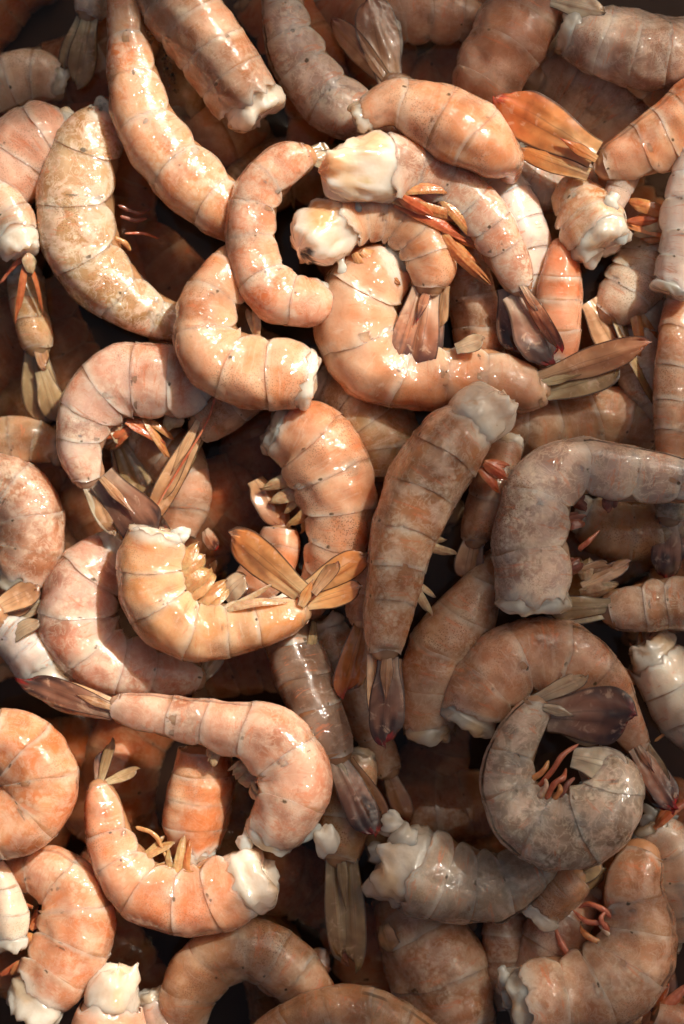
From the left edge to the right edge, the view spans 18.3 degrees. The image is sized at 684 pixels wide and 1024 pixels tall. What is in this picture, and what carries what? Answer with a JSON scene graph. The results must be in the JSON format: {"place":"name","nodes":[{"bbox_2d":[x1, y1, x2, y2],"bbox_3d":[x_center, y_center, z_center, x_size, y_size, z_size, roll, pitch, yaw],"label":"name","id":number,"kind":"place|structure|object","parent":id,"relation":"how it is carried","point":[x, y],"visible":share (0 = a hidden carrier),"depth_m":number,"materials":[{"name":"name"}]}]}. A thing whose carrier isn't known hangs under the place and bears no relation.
{"place":"outdoors","nodes":[
{"label":"outdoors","id":0,"kind":"place"},
{"bbox_2d":[0,0,683,1023],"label":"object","id":1,"kind":"structure","parent":0,"point":[168,264],"depth_m":0.65,"materials":[{"name":"orange food"}]},
{"bbox_2d":[0,860,29,954],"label":"shrimp","id":2,"kind":"object","parent":1,"relation":"on","point":[14,919],"visible":1,"depth_m":0.62,"materials":[{"name":"food"}]},
{"bbox_2d":[0,581,40,627],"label":"shrimp","id":3,"kind":"object","parent":1,"relation":"on","point":[20,599],"visible":1,"depth_m":0.63,"materials":[{"name":"orange food"}]},
{"bbox_2d":[0,180,42,324],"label":"shrimp","id":4,"kind":"object","parent":1,"relation":"on","point":[19,240],"visible":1,"depth_m":0.62,"materials":[{"name":"beige food"}]},
{"bbox_2d":[0,416,60,466],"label":"shrimp","id":5,"kind":"object","parent":1,"relation":"on","point":[26,439],"visible":0.97,"depth_m":0.64,"materials":[{"name":"orange food"}]},
{"bbox_2d":[0,453,65,590],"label":"shrimp","id":6,"kind":"object","parent":1,"relation":"on","point":[32,527],"visible":1,"depth_m":0.63,"materials":[{"name":"food"}]},
{"bbox_2d":[7,265,61,423],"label":"shrimp","id":7,"kind":"object","parent":1,"relation":"on","point":[41,392],"visible":1,"depth_m":0.64,"materials":[{"name":"brown food"}]},
{"bbox_2d":[0,615,69,680],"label":"shrimp","id":8,"kind":"object","parent":1,"relation":"on","point":[28,656],"visible":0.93,"depth_m":0.63,"materials":[{"name":"beige food"}]},
{"bbox_2d":[15,618,39,642],"bbox_3d":[-0.095,0.036,0.630,0.011,0.004,0.008,0,90,0],"label":"shell scrap","id":9,"kind":"object","parent":8,"relation":"on","point":[26,626],"visible":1,"depth_m":0.63,"materials":[{"name":"food"}]},
{"bbox_2d":[0,48,70,111],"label":"shrimp","id":10,"kind":"object","parent":1,"relation":"on","point":[26,74],"visible":1,"depth_m":0.64,"materials":[{"name":"food"}]},
{"bbox_2d":[0,100,73,205],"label":"shrimp","id":11,"kind":"object","parent":1,"relation":"on","point":[29,129],"visible":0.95,"depth_m":0.63,"materials":[{"name":"orange food"}]},
{"bbox_2d":[0,708,79,859],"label":"shrimp","id":12,"kind":"object","parent":1,"relation":"on","point":[39,777],"visible":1,"depth_m":0.61,"materials":[{"name":"orange food"}]},
{"bbox_2d":[0,845,116,1023],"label":"shrimp","id":13,"kind":"object","parent":1,"relation":"on","point":[57,967],"visible":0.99,"depth_m":0.62,"materials":[{"name":"orange food"}]},
{"bbox_2d":[59,0,106,89],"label":"shrimp","id":14,"kind":"object","parent":1,"relation":"on","point":[78,55],"visible":0.95,"depth_m":0.64,"materials":[{"name":"food"}]},
{"bbox_2d":[95,36,107,72],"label":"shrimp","id":15,"kind":"object","parent":1,"relation":"on","point":[102,52],"visible":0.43,"depth_m":0.65,"materials":[{"name":"brown food"}]},
{"bbox_2d":[35,95,176,342],"bbox_3d":[-0.068,-0.082,0.633,0.042,0.021,0.080,-25,90,0],"label":"shrimp","id":16,"kind":"object","parent":1,"relation":"on","point":[93,268],"visible":0.92,"depth_m":0.62,"materials":[{"name":"food"}]},
{"bbox_2d":[71,962,146,1023],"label":"shrimp","id":17,"kind":"object","parent":1,"relation":"on","point":[111,994],"visible":1,"depth_m":0.62,"materials":[{"name":"beige food"}]},
{"bbox_2d":[105,743,128,788],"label":"shrimp","id":18,"kind":"object","parent":1,"relation":"on","point":[120,756],"visible":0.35,"depth_m":0.65,"materials":[{"name":"orange food"}]},
{"bbox_2d":[104,438,153,496],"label":"shrimp","id":19,"kind":"object","parent":1,"relation":"on","point":[128,466],"visible":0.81,"depth_m":0.64,"materials":[{"name":"brown food"}]},
{"bbox_2d":[37,530,223,696],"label":"shrimp","id":20,"kind":"object","parent":1,"relation":"on","point":[86,640],"visible":0.93,"depth_m":0.63,"materials":[{"name":"food"}]},
{"bbox_2d":[115,523,367,662],"bbox_3d":[-0.029,0.023,0.621,0.075,0.021,0.041,0,90,0],"label":"shrimp","id":21,"kind":"object","parent":20,"relation":"on","point":[173,595],"visible":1,"depth_m":0.61,"materials":[{"name":"orange food"}]},
{"bbox_2d":[56,341,211,537],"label":"shrimp","id":22,"kind":"object","parent":1,"relation":"on","point":[119,393],"visible":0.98,"depth_m":0.62,"materials":[{"name":"pink food"}]},
{"bbox_2d":[139,985,168,1023],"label":"shrimp","id":23,"kind":"object","parent":1,"relation":"on","point":[149,1003],"visible":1,"depth_m":0.63,"materials":[{"name":"food"}]},
{"bbox_2d":[128,418,211,538],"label":"shrimp","id":24,"kind":"object","parent":1,"relation":"on","point":[189,507],"visible":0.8,"depth_m":0.64,"materials":[{"name":"food"}]},
{"bbox_2d":[106,0,234,241],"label":"shrimp","id":25,"kind":"object","parent":1,"relation":"on","point":[179,169],"visible":0.98,"depth_m":0.62,"materials":[{"name":"orange food"}]},
{"bbox_2d":[84,737,279,937],"bbox_3d":[-0.053,0.103,0.623,0.069,0.022,0.040,37,90,0],"label":"shrimp","id":26,"kind":"object","parent":1,"relation":"on","point":[180,895],"visible":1,"depth_m":0.62,"materials":[{"name":"orange food"}]},
{"bbox_2d":[161,744,235,864],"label":"shrimp","id":27,"kind":"object","parent":1,"relation":"on","point":[197,807],"visible":0.99,"depth_m":0.62,"materials":[{"name":"orange food"}]},
{"bbox_2d":[149,396,262,515],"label":"shrimp","id":28,"kind":"object","parent":1,"relation":"on","point":[214,419],"visible":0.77,"depth_m":0.63,"materials":[{"name":"brown food"}]},
{"bbox_2d":[135,0,285,132],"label":"shrimp","id":29,"kind":"object","parent":1,"relation":"on","point":[211,51],"visible":1,"depth_m":0.61,"materials":[{"name":"orange food"}]},
{"bbox_2d":[202,527,218,550],"bbox_3d":[-0.039,0.008,0.633,0.005,0.003,0.007,0,90,0],"label":"shell scrap","id":30,"kind":"object","parent":1,"relation":"on","point":[210,540],"visible":1,"depth_m":0.63,"materials":[{"name":"pink food"}]},
{"bbox_2d":[208,560,217,572],"bbox_3d":[-0.038,0.018,0.628,0.004,0.004,0.008,0,90,0],"label":"shell scrap","id":31,"kind":"object","parent":1,"relation":"on","point":[213,564],"visible":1,"depth_m":0.63,"materials":[{"name":"brown food"}]},
{"bbox_2d":[159,918,333,1023],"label":"shrimp","id":32,"kind":"object","parent":1,"relation":"on","point":[278,962],"visible":0.98,"depth_m":0.62,"materials":[{"name":"orange food"}]},
{"bbox_2d":[254,983,436,1023],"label":"shrimp","id":33,"kind":"object","parent":32,"relation":"on","point":[344,1003],"visible":1,"depth_m":0.62,"materials":[{"name":"food"}]},
{"bbox_2d":[172,244,321,410],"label":"shrimp","id":34,"kind":"object","parent":1,"relation":"on","point":[220,355],"visible":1,"depth_m":0.61,"materials":[{"name":"orange food"}]},
{"bbox_2d":[224,141,332,327],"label":"shrimp","id":35,"kind":"object","parent":34,"relation":"on","point":[272,288],"visible":1,"depth_m":0.61,"materials":[{"name":"orange food"}]},
{"bbox_2d":[236,525,300,598],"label":"shrimp","id":36,"kind":"object","parent":1,"relation":"on","point":[284,541],"visible":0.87,"depth_m":0.63,"materials":[{"name":"orange food"}]},
{"bbox_2d":[225,572,247,601],"bbox_3d":[-0.032,0.022,0.621,0.008,0.004,0.010,0,90,0],"label":"shell scrap","id":37,"kind":"object","parent":36,"relation":"on","point":[236,585],"visible":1,"depth_m":0.62,"materials":[{"name":"food"}]},
{"bbox_2d":[247,476,290,525],"bbox_3d":[-0.021,-0.002,0.633,0.009,0.006,0.018,-29,90,0],"label":"shell scrap","id":38,"kind":"object","parent":1,"relation":"on","point":[270,514],"visible":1,"depth_m":0.63,"materials":[{"name":"orange food"}]},
{"bbox_2d":[314,947,330,972],"bbox_3d":[-0.008,0.136,0.638,0.009,0.004,0.009,0,90,0],"label":"shell scrap","id":39,"kind":"object","parent":1,"relation":"on","point":[323,955],"visible":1,"depth_m":0.64,"materials":[{"name":"pink food"}]},
{"bbox_2d":[261,0,398,140],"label":"shrimp","id":40,"kind":"object","parent":1,"relation":"on","point":[322,90],"visible":0.73,"depth_m":0.63,"materials":[{"name":"food"}]},
{"bbox_2d":[318,746,377,972],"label":"shrimp","id":41,"kind":"object","parent":1,"relation":"on","point":[345,915],"visible":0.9,"depth_m":0.63,"materials":[{"name":"brown food"}]},
{"bbox_2d":[264,593,388,837],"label":"shrimp","id":42,"kind":"object","parent":41,"relation":"on","point":[302,674],"visible":0.91,"depth_m":0.62,"materials":[{"name":"food"}]},
{"bbox_2d":[14,675,339,858],"bbox_3d":[-0.041,0.064,0.619,0.106,0.022,0.042,37,90,0],"label":"shrimp","id":43,"kind":"object","parent":42,"relation":"on","point":[281,769],"visible":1,"depth_m":0.61,"materials":[{"name":"food"}]},
{"bbox_2d":[306,621,317,644],"bbox_3d":[-0.010,0.040,0.630,0.005,0.005,0.015,0,90,0],"label":"shell scrap","id":44,"kind":"object","parent":42,"relation":"on","point":[312,636],"visible":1,"depth_m":0.63,"materials":[{"name":"beige food"}]},
{"bbox_2d":[333,552,370,698],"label":"shrimp","id":45,"kind":"object","parent":1,"relation":"on","point":[350,671],"visible":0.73,"depth_m":0.63,"materials":[{"name":"orange food"}]},
{"bbox_2d":[310,610,413,823],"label":"shrimp","id":46,"kind":"object","parent":1,"relation":"on","point":[333,629],"visible":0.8,"depth_m":0.64,"materials":[{"name":"brown food"}]},
{"bbox_2d":[312,365,418,482],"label":"shrimp","id":47,"kind":"object","parent":1,"relation":"on","point":[385,433],"visible":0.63,"depth_m":0.63,"materials":[{"name":"orange food"}]},
{"bbox_2d":[259,400,377,620],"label":"shrimp","id":48,"kind":"object","parent":47,"relation":"on","point":[317,452],"visible":0.94,"depth_m":0.62,"materials":[{"name":"orange food"}]},
{"bbox_2d":[330,0,412,83],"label":"shrimp","id":49,"kind":"object","parent":1,"relation":"on","point":[370,42],"visible":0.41,"depth_m":0.63,"materials":[{"name":"food"}]},
{"bbox_2d":[386,0,482,45],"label":"shrimp","id":50,"kind":"object","parent":1,"relation":"on","point":[442,22],"visible":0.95,"depth_m":0.64,"materials":[{"name":"orange food"}]},
{"bbox_2d":[376,901,496,1023],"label":"shrimp","id":51,"kind":"object","parent":1,"relation":"on","point":[436,972],"visible":0.73,"depth_m":0.63,"materials":[{"name":"orange food"}]},
{"bbox_2d":[377,923,399,952],"bbox_3d":[0.014,0.128,0.637,0.007,0.005,0.010,0,90,0],"label":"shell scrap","id":52,"kind":"object","parent":51,"relation":"on","point":[388,940],"visible":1,"depth_m":0.64,"materials":[{"name":"orange food"}]},
{"bbox_2d":[363,380,518,748],"bbox_3d":[0.021,0.013,0.614,0.033,0.025,0.109,23,90,0],"label":"shrimp","id":53,"kind":"object","parent":1,"relation":"on","point":[433,469],"visible":1,"depth_m":0.61,"materials":[{"name":"orange food"}]},
{"bbox_2d":[412,805,472,830],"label":"shrimp","id":54,"kind":"object","parent":1,"relation":"on","point":[436,818],"visible":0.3,"depth_m":0.65,"materials":[{"name":"food"}]},
{"bbox_2d":[402,549,498,746],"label":"shrimp","id":55,"kind":"object","parent":1,"relation":"on","point":[443,640],"visible":0.96,"depth_m":0.62,"materials":[{"name":"orange food"}]},
{"bbox_2d":[490,435,683,616],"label":"shrimp","id":56,"kind":"object","parent":55,"relation":"on","point":[546,487],"visible":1,"depth_m":0.61,"materials":[{"name":"food"}]},
{"bbox_2d":[361,809,557,924],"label":"shrimp","id":57,"kind":"object","parent":1,"relation":"on","point":[425,872],"visible":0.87,"depth_m":0.62,"materials":[{"name":"grey food"}]},
{"bbox_2d":[449,222,505,352],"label":"shrimp","id":58,"kind":"object","parent":1,"relation":"on","point":[473,302],"visible":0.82,"depth_m":0.63,"materials":[{"name":"orange food"}]},
{"bbox_2d":[313,241,650,412],"bbox_3d":[0.037,-0.046,0.628,0.096,0.024,0.048,22,90,0],"label":"shrimp","id":59,"kind":"object","parent":1,"relation":"on","point":[363,360],"visible":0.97,"depth_m":0.62,"materials":[{"name":"orange food"}]},
{"bbox_2d":[290,196,456,362],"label":"shrimp","id":60,"kind":"object","parent":59,"relation":"on","point":[325,231],"visible":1,"depth_m":0.62,"materials":[{"name":"orange food"}]},
{"bbox_2d":[454,433,523,576],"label":"shrimp","id":61,"kind":"object","parent":1,"relation":"on","point":[482,504],"visible":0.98,"depth_m":0.62,"materials":[{"name":"orange food"}]},
{"bbox_2d":[482,912,526,1010],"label":"shrimp","id":62,"kind":"object","parent":1,"relation":"on","point":[501,944],"visible":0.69,"depth_m":0.64,"materials":[{"name":"orange food"}]},
{"bbox_2d":[451,0,562,102],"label":"shrimp","id":63,"kind":"object","parent":1,"relation":"on","point":[504,47],"visible":0.78,"depth_m":0.62,"materials":[{"name":"food"}]},
{"bbox_2d":[479,174,551,295],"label":"shrimp","id":64,"kind":"object","parent":1,"relation":"on","point":[520,199],"visible":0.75,"depth_m":0.63,"materials":[{"name":"beige food"}]},
{"bbox_2d":[318,130,563,365],"bbox_3d":[0.035,-0.081,0.614,0.090,0.026,0.034,39,90,0],"label":"shrimp","id":65,"kind":"object","parent":64,"relation":"on","point":[406,175],"visible":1,"depth_m":0.61,"materials":[{"name":"food"}]},
{"bbox_2d":[347,77,523,183],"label":"shrimp","id":66,"kind":"object","parent":65,"relation":"on","point":[450,124],"visible":1,"depth_m":0.61,"materials":[{"name":"orange food"}]},
{"bbox_2d":[514,886,601,966],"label":"shrimp","id":67,"kind":"object","parent":1,"relation":"on","point":[535,942],"visible":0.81,"depth_m":0.63,"materials":[{"name":"orange food"}]},
{"bbox_2d":[535,237,582,369],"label":"shrimp","id":68,"kind":"object","parent":1,"relation":"on","point":[559,292],"visible":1,"depth_m":0.62,"materials":[{"name":"orange food"}]},
{"bbox_2d":[519,142,598,213],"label":"shrimp","id":69,"kind":"object","parent":1,"relation":"on","point":[542,183],"visible":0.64,"depth_m":0.63,"materials":[{"name":"food"}]},
{"bbox_2d":[440,616,678,815],"bbox_3d":[0.070,0.055,0.623,0.077,0.022,0.042,22,90,0],"label":"shrimp","id":70,"kind":"object","parent":1,"relation":"on","point":[500,671],"visible":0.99,"depth_m":0.62,"materials":[{"name":"food"}]},
{"bbox_2d":[479,674,644,871],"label":"shrimp","id":71,"kind":"object","parent":70,"relation":"on","point":[592,818],"visible":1,"depth_m":0.61,"materials":[{"name":"grey food"}]},
{"bbox_2d":[522,863,606,931],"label":"shrimp","id":72,"kind":"object","parent":1,"relation":"on","point":[564,894],"visible":0.91,"depth_m":0.62,"materials":[{"name":"orange food"}]},
{"bbox_2d":[509,386,654,458],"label":"shrimp","id":73,"kind":"object","parent":1,"relation":"on","point":[616,414],"visible":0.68,"depth_m":0.63,"materials":[{"name":"orange food"}]},
{"bbox_2d":[524,31,648,150],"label":"shrimp","id":74,"kind":"object","parent":1,"relation":"on","point":[602,110],"visible":0.56,"depth_m":0.64,"materials":[{"name":"brown food"}]},
{"bbox_2d":[492,78,683,180],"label":"shrimp","id":75,"kind":"object","parent":74,"relation":"on","point":[557,138],"visible":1,"depth_m":0.62,"materials":[{"name":"orange food"}]},
{"bbox_2d":[627,87,669,107],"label":"shrimp","id":76,"kind":"object","parent":74,"relation":"on","point":[650,99],"visible":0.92,"depth_m":0.63,"materials":[{"name":"orange food"}]},
{"bbox_2d":[495,838,678,1023],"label":"shrimp","id":77,"kind":"object","parent":1,"relation":"on","point":[619,967],"visible":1,"depth_m":0.62,"materials":[{"name":"orange food"}]},
{"bbox_2d":[545,557,683,632],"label":"shrimp","id":78,"kind":"object","parent":1,"relation":"on","point":[652,605],"visible":1,"depth_m":0.62,"materials":[{"name":"orange food"}]},
{"bbox_2d":[550,0,683,91],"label":"shrimp","id":79,"kind":"object","parent":1,"relation":"on","point":[635,48],"visible":1,"depth_m":0.62,"materials":[{"name":"food"}]},
{"bbox_2d":[605,178,639,207],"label":"shrimp","id":80,"kind":"object","parent":1,"relation":"on","point":[624,189],"visible":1,"depth_m":0.62,"materials":[{"name":"food"}]},
{"bbox_2d":[582,229,665,403],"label":"shrimp","id":81,"kind":"object","parent":1,"relation":"on","point":[619,302],"visible":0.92,"depth_m":0.63,"materials":[{"name":"food"}]},
{"bbox_2d":[551,176,631,269],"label":"shrimp","id":82,"kind":"object","parent":81,"relation":"on","point":[591,225],"visible":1,"depth_m":0.62,"materials":[{"name":"beige food"}]},
{"bbox_2d":[627,198,661,245],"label":"shrimp","id":83,"kind":"object","parent":81,"relation":"on","point":[645,226],"visible":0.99,"depth_m":0.62,"materials":[{"name":"orange food"}]},
{"bbox_2d":[571,495,683,562],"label":"shrimp","id":84,"kind":"object","parent":1,"relation":"on","point":[634,532],"visible":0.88,"depth_m":0.63,"materials":[{"name":"orange food"}]},
{"bbox_2d":[614,296,665,420],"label":"shrimp","id":85,"kind":"object","parent":1,"relation":"on","point":[630,386],"visible":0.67,"depth_m":0.63,"materials":[{"name":"brown food"}]},
{"bbox_2d":[653,294,683,457],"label":"shrimp","id":86,"kind":"object","parent":85,"relation":"on","point":[668,403],"visible":1,"depth_m":0.62,"materials":[{"name":"orange food"}]},
{"bbox_2d":[625,630,683,750],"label":"shrimp","id":87,"kind":"object","parent":1,"relation":"on","point":[655,670],"visible":1,"depth_m":0.62,"materials":[{"name":"beige food"}]},
{"bbox_2d":[632,799,683,942],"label":"shrimp","id":88,"kind":"object","parent":1,"relation":"on","point":[662,830],"visible":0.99,"depth_m":0.63,"materials":[{"name":"orange food"}]},
{"bbox_2d":[650,943,682,1011],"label":"shrimp","id":89,"kind":"object","parent":88,"relation":"on","point":[673,985],"visible":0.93,"depth_m":0.63,"materials":[{"name":"brown food"}]},
{"bbox_2d":[633,983,683,1023],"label":"shrimp","id":90,"kind":"object","parent":1,"relation":"on","point":[668,1009],"visible":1,"depth_m":0.63,"materials":[{"name":"food"}]},
{"bbox_2d":[649,149,683,300],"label":"shrimp","id":91,"kind":"object","parent":1,"relation":"on","point":[668,279],"visible":1,"depth_m":0.61,"materials":[{"name":"food"}]},
{"bbox_2d":[651,503,683,577],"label":"shrimp","id":92,"kind":"object","parent":1,"relation":"on","point":[667,557],"visible":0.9,"depth_m":0.63,"materials":[{"name":"brown food"}]}
]}

